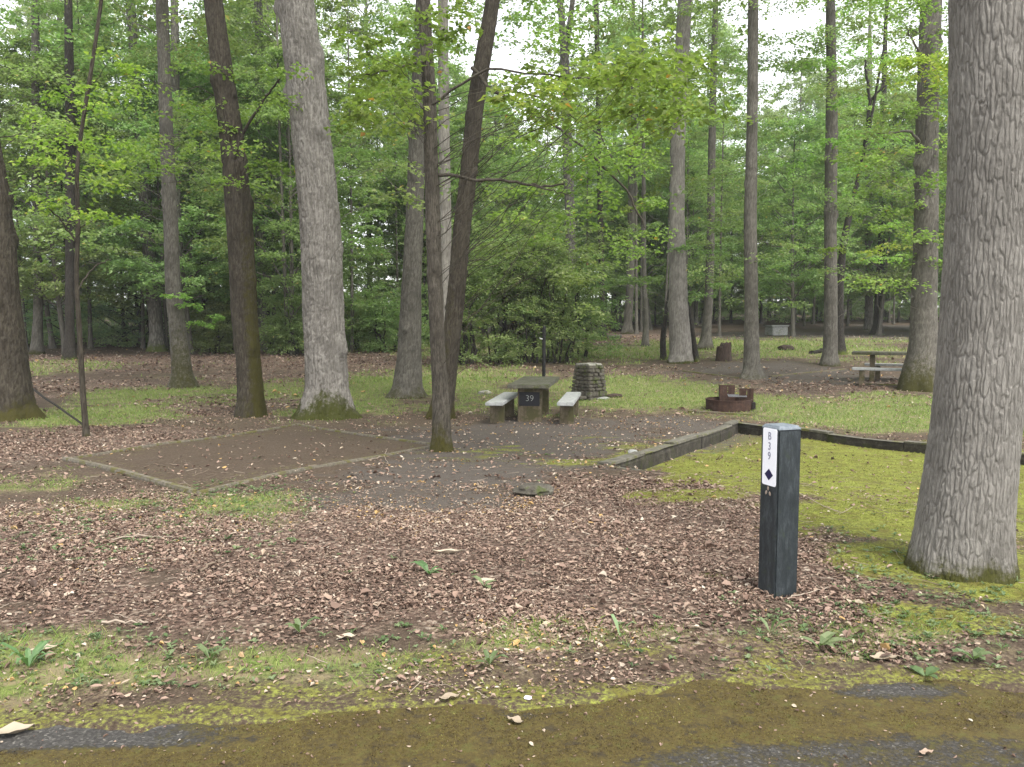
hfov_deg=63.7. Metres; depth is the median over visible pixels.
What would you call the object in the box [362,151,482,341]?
young tree
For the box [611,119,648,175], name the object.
slim tree
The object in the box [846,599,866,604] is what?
fallen leaf
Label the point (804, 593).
stick
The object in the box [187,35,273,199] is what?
slim tree
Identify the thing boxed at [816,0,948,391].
forest tree
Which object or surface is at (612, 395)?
rock
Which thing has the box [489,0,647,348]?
forest tree
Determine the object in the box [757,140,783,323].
slim tree
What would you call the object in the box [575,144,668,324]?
spreading tree
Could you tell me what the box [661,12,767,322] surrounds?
forest tree
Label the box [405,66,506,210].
forest tree
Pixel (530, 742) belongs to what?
road debris
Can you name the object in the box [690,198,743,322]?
young tree
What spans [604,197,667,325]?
young tree
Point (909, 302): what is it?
young tree
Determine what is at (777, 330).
concrete box
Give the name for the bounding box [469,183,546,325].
young tree
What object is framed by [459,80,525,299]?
forest tree
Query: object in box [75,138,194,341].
hemlock tree
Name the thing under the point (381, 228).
young tree
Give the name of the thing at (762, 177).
forest tree
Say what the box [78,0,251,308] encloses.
forest tree
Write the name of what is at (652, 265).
spreading tree
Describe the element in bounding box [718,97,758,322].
slim tree
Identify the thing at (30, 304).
young tree
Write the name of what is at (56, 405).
dead branch
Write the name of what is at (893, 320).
slim tree
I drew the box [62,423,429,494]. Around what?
pad border
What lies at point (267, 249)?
spreading tree
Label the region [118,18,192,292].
slim tree
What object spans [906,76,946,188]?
slim tree
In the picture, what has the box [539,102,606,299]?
forest tree
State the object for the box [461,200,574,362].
shrub
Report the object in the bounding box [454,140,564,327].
spreading tree
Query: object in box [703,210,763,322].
young tree
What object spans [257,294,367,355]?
shrub
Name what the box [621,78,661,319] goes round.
slim tree
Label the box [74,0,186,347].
slim tree
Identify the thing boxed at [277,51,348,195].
slim tree
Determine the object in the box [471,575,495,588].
seedling
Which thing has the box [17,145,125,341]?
hemlock tree
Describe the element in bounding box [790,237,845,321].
young tree
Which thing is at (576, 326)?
shrub
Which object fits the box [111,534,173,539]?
stick
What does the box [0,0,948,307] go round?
sky
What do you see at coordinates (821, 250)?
spreading tree
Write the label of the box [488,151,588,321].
spreading tree
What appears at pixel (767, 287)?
spreading tree
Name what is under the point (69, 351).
forest tree
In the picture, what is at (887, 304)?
young tree
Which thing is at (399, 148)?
slim tree
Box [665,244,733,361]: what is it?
sapling
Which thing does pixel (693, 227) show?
slim tree
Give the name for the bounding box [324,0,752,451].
forest tree
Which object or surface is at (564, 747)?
road moss
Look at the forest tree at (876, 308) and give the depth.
46.08 m
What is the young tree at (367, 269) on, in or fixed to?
on the forest ground at (254, 707)
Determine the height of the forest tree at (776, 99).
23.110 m
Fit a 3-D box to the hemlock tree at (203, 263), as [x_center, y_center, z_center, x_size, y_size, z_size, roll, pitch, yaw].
[-14.221,-6.537,38.492,6.071,10.445,6.664,2,5,21]
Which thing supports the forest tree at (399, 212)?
on the forest ground at (254, 707)
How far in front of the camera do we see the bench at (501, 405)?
15.69 m
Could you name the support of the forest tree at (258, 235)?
on the forest ground at (254, 707)
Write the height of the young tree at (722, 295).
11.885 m
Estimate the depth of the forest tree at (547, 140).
95.98 m
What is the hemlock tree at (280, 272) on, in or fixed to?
on the forest ground at (254, 707)
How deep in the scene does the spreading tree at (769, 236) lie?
60.64 m
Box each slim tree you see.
[0,50,55,349]
[21,0,128,348]
[22,0,90,339]
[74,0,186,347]
[106,16,195,350]
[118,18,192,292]
[146,24,211,286]
[181,0,254,340]
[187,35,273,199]
[195,0,287,157]
[226,0,340,353]
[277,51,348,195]
[316,0,385,350]
[336,11,405,336]
[363,50,424,335]
[368,57,438,223]
[374,24,438,183]
[558,62,625,320]
[580,125,624,312]
[601,0,673,333]
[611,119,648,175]
[616,84,669,331]
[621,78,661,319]
[639,73,706,333]
[652,84,718,289]
[686,137,723,325]
[692,46,764,335]
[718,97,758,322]
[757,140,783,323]
[783,138,823,325]
[797,92,841,318]
[814,104,862,211]
[837,57,880,325]
[839,116,877,322]
[872,76,916,322]
[886,147,911,323]
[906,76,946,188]
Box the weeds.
[0,437,1023,689]
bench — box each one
[485,392,517,422]
[557,392,580,423]
[852,367,901,385]
[864,363,902,378]
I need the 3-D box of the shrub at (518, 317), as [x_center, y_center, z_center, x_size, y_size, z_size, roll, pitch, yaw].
[0.539,-3.978,30.209,4.442,6.857,4.135,0,5,0]
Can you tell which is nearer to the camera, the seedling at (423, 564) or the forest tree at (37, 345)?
the seedling at (423, 564)
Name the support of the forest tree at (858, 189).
on the forest ground at (254, 707)
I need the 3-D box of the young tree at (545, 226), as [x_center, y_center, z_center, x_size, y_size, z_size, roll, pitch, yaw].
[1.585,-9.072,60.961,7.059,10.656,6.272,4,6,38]
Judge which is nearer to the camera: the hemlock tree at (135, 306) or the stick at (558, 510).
the stick at (558, 510)
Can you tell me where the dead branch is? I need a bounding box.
[33,388,89,428]
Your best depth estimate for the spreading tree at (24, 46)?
36.02 m
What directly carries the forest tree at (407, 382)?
on the forest ground at (254, 707)
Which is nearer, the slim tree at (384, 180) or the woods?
the slim tree at (384, 180)
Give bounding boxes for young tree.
[9,173,63,329]
[87,169,208,339]
[125,181,216,327]
[132,115,229,320]
[205,124,295,312]
[254,108,395,319]
[295,124,403,315]
[343,178,425,333]
[354,106,477,337]
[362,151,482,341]
[399,143,531,338]
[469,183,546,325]
[500,188,575,307]
[556,203,614,321]
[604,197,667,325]
[623,210,667,326]
[634,226,692,310]
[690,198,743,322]
[698,231,744,311]
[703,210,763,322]
[713,197,759,312]
[728,175,802,322]
[737,231,799,319]
[757,230,808,317]
[769,241,817,319]
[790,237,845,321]
[844,178,906,312]
[892,208,943,305]
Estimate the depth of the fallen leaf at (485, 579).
4.96 m
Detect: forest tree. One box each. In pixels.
[0,0,123,222]
[0,0,126,212]
[0,0,127,354]
[0,0,154,359]
[31,0,201,351]
[42,1,130,323]
[54,0,275,388]
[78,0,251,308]
[94,0,303,417]
[139,0,359,350]
[183,4,276,235]
[191,0,344,321]
[233,5,342,306]
[316,0,414,292]
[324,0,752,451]
[330,0,537,398]
[350,0,541,320]
[375,80,438,262]
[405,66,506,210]
[424,0,729,419]
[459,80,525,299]
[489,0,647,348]
[521,0,691,340]
[521,114,575,241]
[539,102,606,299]
[553,0,707,333]
[562,90,640,320]
[571,16,658,323]
[575,0,720,346]
[622,43,674,318]
[629,0,787,349]
[652,55,704,320]
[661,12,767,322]
[665,96,743,324]
[680,0,852,379]
[686,102,743,317]
[730,0,942,366]
[738,129,793,315]
[740,106,803,318]
[757,55,849,320]
[776,68,848,314]
[800,0,948,329]
[800,6,945,354]
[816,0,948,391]
[818,0,946,334]
[824,81,889,320]
[862,70,916,319]
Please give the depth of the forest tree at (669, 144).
76.21 m
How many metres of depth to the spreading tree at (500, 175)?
51.54 m
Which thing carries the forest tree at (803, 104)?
on the forest ground at (254, 707)
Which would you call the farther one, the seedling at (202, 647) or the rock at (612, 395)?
the rock at (612, 395)
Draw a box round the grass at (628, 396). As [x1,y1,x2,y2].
[0,330,1023,701]
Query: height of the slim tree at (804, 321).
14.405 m
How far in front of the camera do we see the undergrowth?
47.28 m
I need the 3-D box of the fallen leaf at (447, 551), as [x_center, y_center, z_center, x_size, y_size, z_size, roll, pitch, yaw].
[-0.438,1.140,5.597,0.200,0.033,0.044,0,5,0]
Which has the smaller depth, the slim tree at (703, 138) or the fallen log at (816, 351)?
the fallen log at (816, 351)
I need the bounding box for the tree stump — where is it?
[715,342,731,361]
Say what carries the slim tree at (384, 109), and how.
on the forest ground at (254, 707)
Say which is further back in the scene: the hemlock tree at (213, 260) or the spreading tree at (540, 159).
the spreading tree at (540, 159)
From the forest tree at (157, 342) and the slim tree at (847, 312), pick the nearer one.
the forest tree at (157, 342)
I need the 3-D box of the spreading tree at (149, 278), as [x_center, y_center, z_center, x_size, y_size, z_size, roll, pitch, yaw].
[-13.385,-7.580,34.209,8.306,13.404,8.450,4,6,44]
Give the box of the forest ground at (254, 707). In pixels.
[0,309,1023,733]
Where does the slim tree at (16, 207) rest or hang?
on the forest ground at (254, 707)
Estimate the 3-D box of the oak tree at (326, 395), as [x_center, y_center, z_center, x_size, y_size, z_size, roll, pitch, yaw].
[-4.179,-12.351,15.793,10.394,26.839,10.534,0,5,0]
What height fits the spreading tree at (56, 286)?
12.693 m
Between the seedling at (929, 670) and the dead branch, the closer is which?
the seedling at (929, 670)
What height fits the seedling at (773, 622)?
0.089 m
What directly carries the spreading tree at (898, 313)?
on the forest ground at (254, 707)
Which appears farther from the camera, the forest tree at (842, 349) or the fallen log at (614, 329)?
the fallen log at (614, 329)
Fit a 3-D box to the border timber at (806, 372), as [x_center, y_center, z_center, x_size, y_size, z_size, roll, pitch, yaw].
[9.201,-0.308,25.494,3.966,0.179,0.151,-3,6,-37]
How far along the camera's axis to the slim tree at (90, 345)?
37.39 m
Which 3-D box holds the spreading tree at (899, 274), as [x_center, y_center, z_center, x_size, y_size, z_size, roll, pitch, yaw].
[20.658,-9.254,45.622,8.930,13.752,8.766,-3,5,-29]
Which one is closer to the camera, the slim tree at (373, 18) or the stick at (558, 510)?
the stick at (558, 510)
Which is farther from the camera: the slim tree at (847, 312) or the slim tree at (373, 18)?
the slim tree at (847, 312)
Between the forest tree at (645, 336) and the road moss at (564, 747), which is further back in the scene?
the forest tree at (645, 336)
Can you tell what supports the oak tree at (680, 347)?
on the forest ground at (254, 707)
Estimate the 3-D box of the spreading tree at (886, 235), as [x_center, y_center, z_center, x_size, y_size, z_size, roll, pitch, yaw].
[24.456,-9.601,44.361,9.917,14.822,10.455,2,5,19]
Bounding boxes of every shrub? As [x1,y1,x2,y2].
[167,293,258,354]
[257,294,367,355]
[295,290,381,343]
[344,280,429,352]
[344,287,397,349]
[421,226,525,365]
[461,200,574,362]
[470,183,582,366]
[496,226,629,362]
[515,252,633,358]
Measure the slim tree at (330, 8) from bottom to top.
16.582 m
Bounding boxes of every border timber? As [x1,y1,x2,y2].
[682,370,738,378]
[768,368,846,376]
[852,383,897,385]
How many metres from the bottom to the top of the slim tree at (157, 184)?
14.443 m
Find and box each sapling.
[9,0,151,436]
[606,217,701,359]
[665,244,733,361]
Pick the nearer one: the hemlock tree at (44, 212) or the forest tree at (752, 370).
the forest tree at (752, 370)
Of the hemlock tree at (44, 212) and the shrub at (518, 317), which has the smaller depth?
the shrub at (518, 317)
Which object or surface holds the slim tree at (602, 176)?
on the forest ground at (254, 707)
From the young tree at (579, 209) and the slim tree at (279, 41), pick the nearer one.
the slim tree at (279, 41)
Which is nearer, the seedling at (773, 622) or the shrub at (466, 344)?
the seedling at (773, 622)
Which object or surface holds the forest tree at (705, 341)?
on the forest ground at (254, 707)
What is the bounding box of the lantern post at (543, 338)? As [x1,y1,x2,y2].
[540,326,545,375]
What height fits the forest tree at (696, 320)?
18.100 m
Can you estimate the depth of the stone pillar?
20.53 m
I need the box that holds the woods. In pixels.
[19,189,940,316]
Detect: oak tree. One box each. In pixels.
[0,55,138,421]
[256,0,443,419]
[556,0,780,363]
[903,0,1023,584]
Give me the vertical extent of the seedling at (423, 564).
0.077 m
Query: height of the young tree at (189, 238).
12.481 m
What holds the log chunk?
on the forest ground at (254, 707)
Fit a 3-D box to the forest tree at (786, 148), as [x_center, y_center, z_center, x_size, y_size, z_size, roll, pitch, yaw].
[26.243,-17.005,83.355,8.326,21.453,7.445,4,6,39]
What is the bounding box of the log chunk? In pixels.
[777,345,794,349]
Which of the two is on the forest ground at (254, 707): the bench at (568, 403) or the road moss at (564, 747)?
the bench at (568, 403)
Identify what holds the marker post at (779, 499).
on the forest ground at (254, 707)
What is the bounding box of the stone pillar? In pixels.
[571,363,606,400]
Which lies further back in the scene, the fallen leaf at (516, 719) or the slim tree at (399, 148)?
the slim tree at (399, 148)
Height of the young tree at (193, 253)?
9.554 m
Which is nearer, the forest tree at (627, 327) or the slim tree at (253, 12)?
the slim tree at (253, 12)
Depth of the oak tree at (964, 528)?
4.89 m
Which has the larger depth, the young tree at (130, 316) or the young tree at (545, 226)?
the young tree at (545, 226)
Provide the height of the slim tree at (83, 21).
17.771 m
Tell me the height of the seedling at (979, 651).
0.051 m
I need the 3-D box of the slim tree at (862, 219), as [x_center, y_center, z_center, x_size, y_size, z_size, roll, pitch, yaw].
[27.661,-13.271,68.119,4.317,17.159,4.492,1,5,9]
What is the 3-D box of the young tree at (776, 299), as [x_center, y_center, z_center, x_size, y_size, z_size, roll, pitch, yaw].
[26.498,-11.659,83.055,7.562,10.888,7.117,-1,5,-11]
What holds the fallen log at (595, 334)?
on the forest ground at (254, 707)
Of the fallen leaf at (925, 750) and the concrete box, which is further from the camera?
the concrete box
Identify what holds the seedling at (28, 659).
on the forest ground at (254, 707)
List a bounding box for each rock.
[512,482,553,496]
[607,393,621,397]
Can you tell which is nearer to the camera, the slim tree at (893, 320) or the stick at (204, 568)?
the stick at (204, 568)
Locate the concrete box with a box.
[763,325,788,335]
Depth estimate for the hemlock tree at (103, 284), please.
50.01 m
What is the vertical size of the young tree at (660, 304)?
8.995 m
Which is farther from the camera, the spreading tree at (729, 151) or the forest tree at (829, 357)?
the spreading tree at (729, 151)
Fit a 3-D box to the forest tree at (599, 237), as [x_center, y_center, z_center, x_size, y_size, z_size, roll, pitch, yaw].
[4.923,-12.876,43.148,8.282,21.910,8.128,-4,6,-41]
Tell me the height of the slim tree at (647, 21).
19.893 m
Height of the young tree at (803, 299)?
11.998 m
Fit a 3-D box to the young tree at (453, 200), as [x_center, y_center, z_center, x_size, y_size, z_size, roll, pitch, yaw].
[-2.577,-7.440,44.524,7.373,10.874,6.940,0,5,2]
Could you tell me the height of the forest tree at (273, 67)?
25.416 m
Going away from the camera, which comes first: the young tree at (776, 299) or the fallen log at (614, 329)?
the fallen log at (614, 329)
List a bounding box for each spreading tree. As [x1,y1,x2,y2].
[0,25,139,348]
[0,52,162,353]
[78,32,291,353]
[177,45,381,354]
[184,123,349,347]
[344,60,525,288]
[437,98,563,332]
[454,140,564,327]
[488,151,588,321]
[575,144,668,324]
[575,172,666,325]
[583,137,720,329]
[646,146,743,327]
[660,125,743,293]
[717,105,873,336]
[734,161,862,325]
[759,169,875,323]
[763,132,905,302]
[782,175,864,319]
[800,91,946,334]
[856,130,947,300]
[857,192,942,321]
[867,71,947,293]
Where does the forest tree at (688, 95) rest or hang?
on the forest ground at (254, 707)
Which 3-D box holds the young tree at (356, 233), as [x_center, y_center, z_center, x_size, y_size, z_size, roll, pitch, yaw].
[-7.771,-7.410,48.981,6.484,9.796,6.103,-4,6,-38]
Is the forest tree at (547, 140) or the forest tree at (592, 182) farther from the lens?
the forest tree at (547, 140)
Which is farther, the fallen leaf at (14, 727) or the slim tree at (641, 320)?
the slim tree at (641, 320)
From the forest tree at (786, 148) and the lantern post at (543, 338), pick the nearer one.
the lantern post at (543, 338)
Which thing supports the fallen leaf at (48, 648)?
on the forest ground at (254, 707)
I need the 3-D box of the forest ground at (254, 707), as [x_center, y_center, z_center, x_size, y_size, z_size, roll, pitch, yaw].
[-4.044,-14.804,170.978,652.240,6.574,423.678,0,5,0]
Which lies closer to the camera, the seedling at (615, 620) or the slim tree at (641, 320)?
the seedling at (615, 620)
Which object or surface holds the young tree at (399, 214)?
on the forest ground at (254, 707)
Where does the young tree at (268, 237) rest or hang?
on the forest ground at (254, 707)
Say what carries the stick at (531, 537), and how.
on the forest ground at (254, 707)
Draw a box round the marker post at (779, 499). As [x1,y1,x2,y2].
[758,423,800,597]
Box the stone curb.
[597,420,1023,469]
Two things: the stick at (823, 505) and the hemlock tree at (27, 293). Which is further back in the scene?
the hemlock tree at (27, 293)
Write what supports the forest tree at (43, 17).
on the forest ground at (254, 707)
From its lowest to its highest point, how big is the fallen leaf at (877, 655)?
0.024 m
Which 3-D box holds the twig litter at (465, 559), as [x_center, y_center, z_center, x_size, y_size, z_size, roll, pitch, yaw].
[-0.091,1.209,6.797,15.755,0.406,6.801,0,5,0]
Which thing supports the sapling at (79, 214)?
on the forest ground at (254, 707)
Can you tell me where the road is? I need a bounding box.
[0,677,1023,766]
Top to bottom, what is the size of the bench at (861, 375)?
0.576 m
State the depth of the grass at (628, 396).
17.84 m
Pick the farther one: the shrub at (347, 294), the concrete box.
the concrete box
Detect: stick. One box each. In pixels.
[101,619,154,623]
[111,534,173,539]
[197,559,220,571]
[519,526,547,546]
[548,501,573,520]
[786,586,830,599]
[799,493,852,512]
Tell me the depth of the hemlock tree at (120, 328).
38.92 m
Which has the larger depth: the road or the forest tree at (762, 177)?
the forest tree at (762, 177)
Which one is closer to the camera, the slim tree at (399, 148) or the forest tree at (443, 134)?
the forest tree at (443, 134)
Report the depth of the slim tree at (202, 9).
39.46 m
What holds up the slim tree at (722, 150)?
on the forest ground at (254, 707)
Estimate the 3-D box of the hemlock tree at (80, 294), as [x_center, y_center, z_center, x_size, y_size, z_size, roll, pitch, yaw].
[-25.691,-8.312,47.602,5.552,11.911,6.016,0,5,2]
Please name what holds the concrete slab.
on the forest ground at (254, 707)
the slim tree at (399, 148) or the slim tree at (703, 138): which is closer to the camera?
the slim tree at (399, 148)
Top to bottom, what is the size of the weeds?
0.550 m
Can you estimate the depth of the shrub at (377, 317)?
35.44 m
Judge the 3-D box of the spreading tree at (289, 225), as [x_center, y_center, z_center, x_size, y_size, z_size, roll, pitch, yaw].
[-9.332,-7.254,34.105,8.920,12.724,8.461,3,6,35]
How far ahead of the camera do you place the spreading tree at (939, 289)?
53.19 m
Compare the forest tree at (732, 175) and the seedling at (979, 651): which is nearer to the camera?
the seedling at (979, 651)
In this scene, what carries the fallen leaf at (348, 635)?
on the forest ground at (254, 707)
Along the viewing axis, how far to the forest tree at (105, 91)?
62.72 m
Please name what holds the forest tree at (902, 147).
on the forest ground at (254, 707)
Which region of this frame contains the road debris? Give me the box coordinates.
[0,665,1023,766]
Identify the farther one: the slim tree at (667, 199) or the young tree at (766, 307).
the young tree at (766, 307)
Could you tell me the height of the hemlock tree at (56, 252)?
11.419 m
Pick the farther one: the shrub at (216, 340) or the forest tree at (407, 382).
the shrub at (216, 340)
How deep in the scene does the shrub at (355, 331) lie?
36.75 m
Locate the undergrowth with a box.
[25,281,939,347]
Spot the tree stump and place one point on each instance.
(723, 352)
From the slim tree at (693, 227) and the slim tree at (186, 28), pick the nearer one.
the slim tree at (186, 28)
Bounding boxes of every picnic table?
[507,376,559,421]
[852,351,906,381]
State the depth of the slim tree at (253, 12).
33.62 m
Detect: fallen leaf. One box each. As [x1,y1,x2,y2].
[0,721,34,733]
[31,644,58,651]
[336,633,356,637]
[433,549,461,553]
[439,692,459,698]
[475,578,494,582]
[507,715,523,722]
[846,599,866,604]
[870,652,897,659]
[919,748,932,753]
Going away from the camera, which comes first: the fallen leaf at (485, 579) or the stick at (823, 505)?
the fallen leaf at (485, 579)
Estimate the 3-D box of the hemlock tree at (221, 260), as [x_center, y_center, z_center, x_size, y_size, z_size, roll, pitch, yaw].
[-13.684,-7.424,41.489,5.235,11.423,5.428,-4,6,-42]
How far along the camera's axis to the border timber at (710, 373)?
25.40 m
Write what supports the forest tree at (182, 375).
on the forest ground at (254, 707)
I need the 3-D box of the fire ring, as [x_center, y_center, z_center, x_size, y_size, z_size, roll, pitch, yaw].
[4.646,0.308,17.648,0.982,0.500,0.982,-3,5,-29]
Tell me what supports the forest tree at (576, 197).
on the forest ground at (254, 707)
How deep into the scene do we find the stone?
21.57 m
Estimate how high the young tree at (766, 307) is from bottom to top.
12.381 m
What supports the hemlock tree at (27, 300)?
on the forest ground at (254, 707)
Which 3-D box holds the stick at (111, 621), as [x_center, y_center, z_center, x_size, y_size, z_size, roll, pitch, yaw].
[-1.975,1.230,4.244,0.278,0.028,0.034,0,5,0]
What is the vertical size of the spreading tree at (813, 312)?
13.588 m
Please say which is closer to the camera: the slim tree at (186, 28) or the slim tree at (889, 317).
the slim tree at (186, 28)
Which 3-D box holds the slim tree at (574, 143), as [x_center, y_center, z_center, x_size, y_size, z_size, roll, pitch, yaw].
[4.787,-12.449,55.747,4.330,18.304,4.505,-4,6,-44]
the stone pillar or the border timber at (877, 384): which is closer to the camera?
the stone pillar
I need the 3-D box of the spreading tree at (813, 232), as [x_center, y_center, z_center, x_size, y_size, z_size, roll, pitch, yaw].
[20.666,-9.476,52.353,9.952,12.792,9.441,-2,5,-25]
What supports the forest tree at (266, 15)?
on the forest ground at (254, 707)
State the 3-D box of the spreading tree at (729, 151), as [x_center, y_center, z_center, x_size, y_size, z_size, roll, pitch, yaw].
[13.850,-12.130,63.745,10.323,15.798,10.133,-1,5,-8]
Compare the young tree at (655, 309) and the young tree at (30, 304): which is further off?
the young tree at (655, 309)
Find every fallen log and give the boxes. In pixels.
[523,332,621,337]
[612,325,639,331]
[809,348,822,353]
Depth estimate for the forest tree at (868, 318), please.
52.64 m
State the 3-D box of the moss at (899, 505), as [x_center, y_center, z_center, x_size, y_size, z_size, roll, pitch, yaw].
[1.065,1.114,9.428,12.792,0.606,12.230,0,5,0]
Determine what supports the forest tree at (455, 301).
on the forest ground at (254, 707)
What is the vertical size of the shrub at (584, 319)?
4.553 m
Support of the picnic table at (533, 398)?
on the forest ground at (254, 707)
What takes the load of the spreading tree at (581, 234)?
on the forest ground at (254, 707)
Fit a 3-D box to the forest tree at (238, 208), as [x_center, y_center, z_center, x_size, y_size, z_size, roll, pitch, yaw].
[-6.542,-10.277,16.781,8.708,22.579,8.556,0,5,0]
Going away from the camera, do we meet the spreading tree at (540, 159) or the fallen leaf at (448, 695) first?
the fallen leaf at (448, 695)
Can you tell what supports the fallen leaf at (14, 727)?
on the road
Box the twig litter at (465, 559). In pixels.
[0,459,1023,702]
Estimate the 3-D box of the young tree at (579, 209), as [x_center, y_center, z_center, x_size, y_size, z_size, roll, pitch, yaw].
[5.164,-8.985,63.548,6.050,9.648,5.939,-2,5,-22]
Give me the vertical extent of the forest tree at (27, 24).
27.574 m
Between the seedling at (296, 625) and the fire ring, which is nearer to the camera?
the seedling at (296, 625)
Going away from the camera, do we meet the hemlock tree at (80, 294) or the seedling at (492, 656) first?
the seedling at (492, 656)
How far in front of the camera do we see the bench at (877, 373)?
23.43 m
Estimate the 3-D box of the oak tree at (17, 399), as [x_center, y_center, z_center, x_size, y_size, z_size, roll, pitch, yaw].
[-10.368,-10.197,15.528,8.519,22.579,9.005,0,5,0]
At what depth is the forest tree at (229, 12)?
49.55 m
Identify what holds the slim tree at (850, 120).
on the forest ground at (254, 707)
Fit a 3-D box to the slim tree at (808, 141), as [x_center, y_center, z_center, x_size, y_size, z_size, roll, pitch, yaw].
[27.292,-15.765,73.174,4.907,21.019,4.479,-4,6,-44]
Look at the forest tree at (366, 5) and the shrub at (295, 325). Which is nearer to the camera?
the shrub at (295, 325)
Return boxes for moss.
[0,678,1023,766]
[97,423,1023,714]
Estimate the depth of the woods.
116.68 m
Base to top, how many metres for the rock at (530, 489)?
0.154 m
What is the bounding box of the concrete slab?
[688,406,757,415]
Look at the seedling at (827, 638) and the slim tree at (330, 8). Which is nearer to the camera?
the seedling at (827, 638)
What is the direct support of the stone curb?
on the forest ground at (254, 707)
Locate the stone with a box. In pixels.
[477,390,490,394]
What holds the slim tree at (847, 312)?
on the forest ground at (254, 707)
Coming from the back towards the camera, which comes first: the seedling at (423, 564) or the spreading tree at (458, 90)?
the spreading tree at (458, 90)
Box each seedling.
[0,639,54,665]
[195,643,231,660]
[284,616,319,631]
[410,560,442,573]
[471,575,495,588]
[474,649,508,663]
[611,614,636,636]
[758,617,795,631]
[798,631,847,647]
[908,665,939,678]
[953,647,994,659]
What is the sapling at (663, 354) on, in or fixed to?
on the forest ground at (254, 707)
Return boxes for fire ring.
[705,385,755,411]
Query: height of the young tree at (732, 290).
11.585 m
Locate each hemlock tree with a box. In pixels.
[10,186,44,332]
[11,138,74,325]
[13,218,52,327]
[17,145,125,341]
[23,159,119,330]
[29,180,119,330]
[75,99,194,333]
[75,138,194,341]
[81,56,216,346]
[83,152,145,325]
[125,137,270,342]
[192,181,271,336]
[199,76,302,336]
[199,182,282,313]
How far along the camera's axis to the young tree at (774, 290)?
74.32 m
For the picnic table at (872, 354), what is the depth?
22.70 m
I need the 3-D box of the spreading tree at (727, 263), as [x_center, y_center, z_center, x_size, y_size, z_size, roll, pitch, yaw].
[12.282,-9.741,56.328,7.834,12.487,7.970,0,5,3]

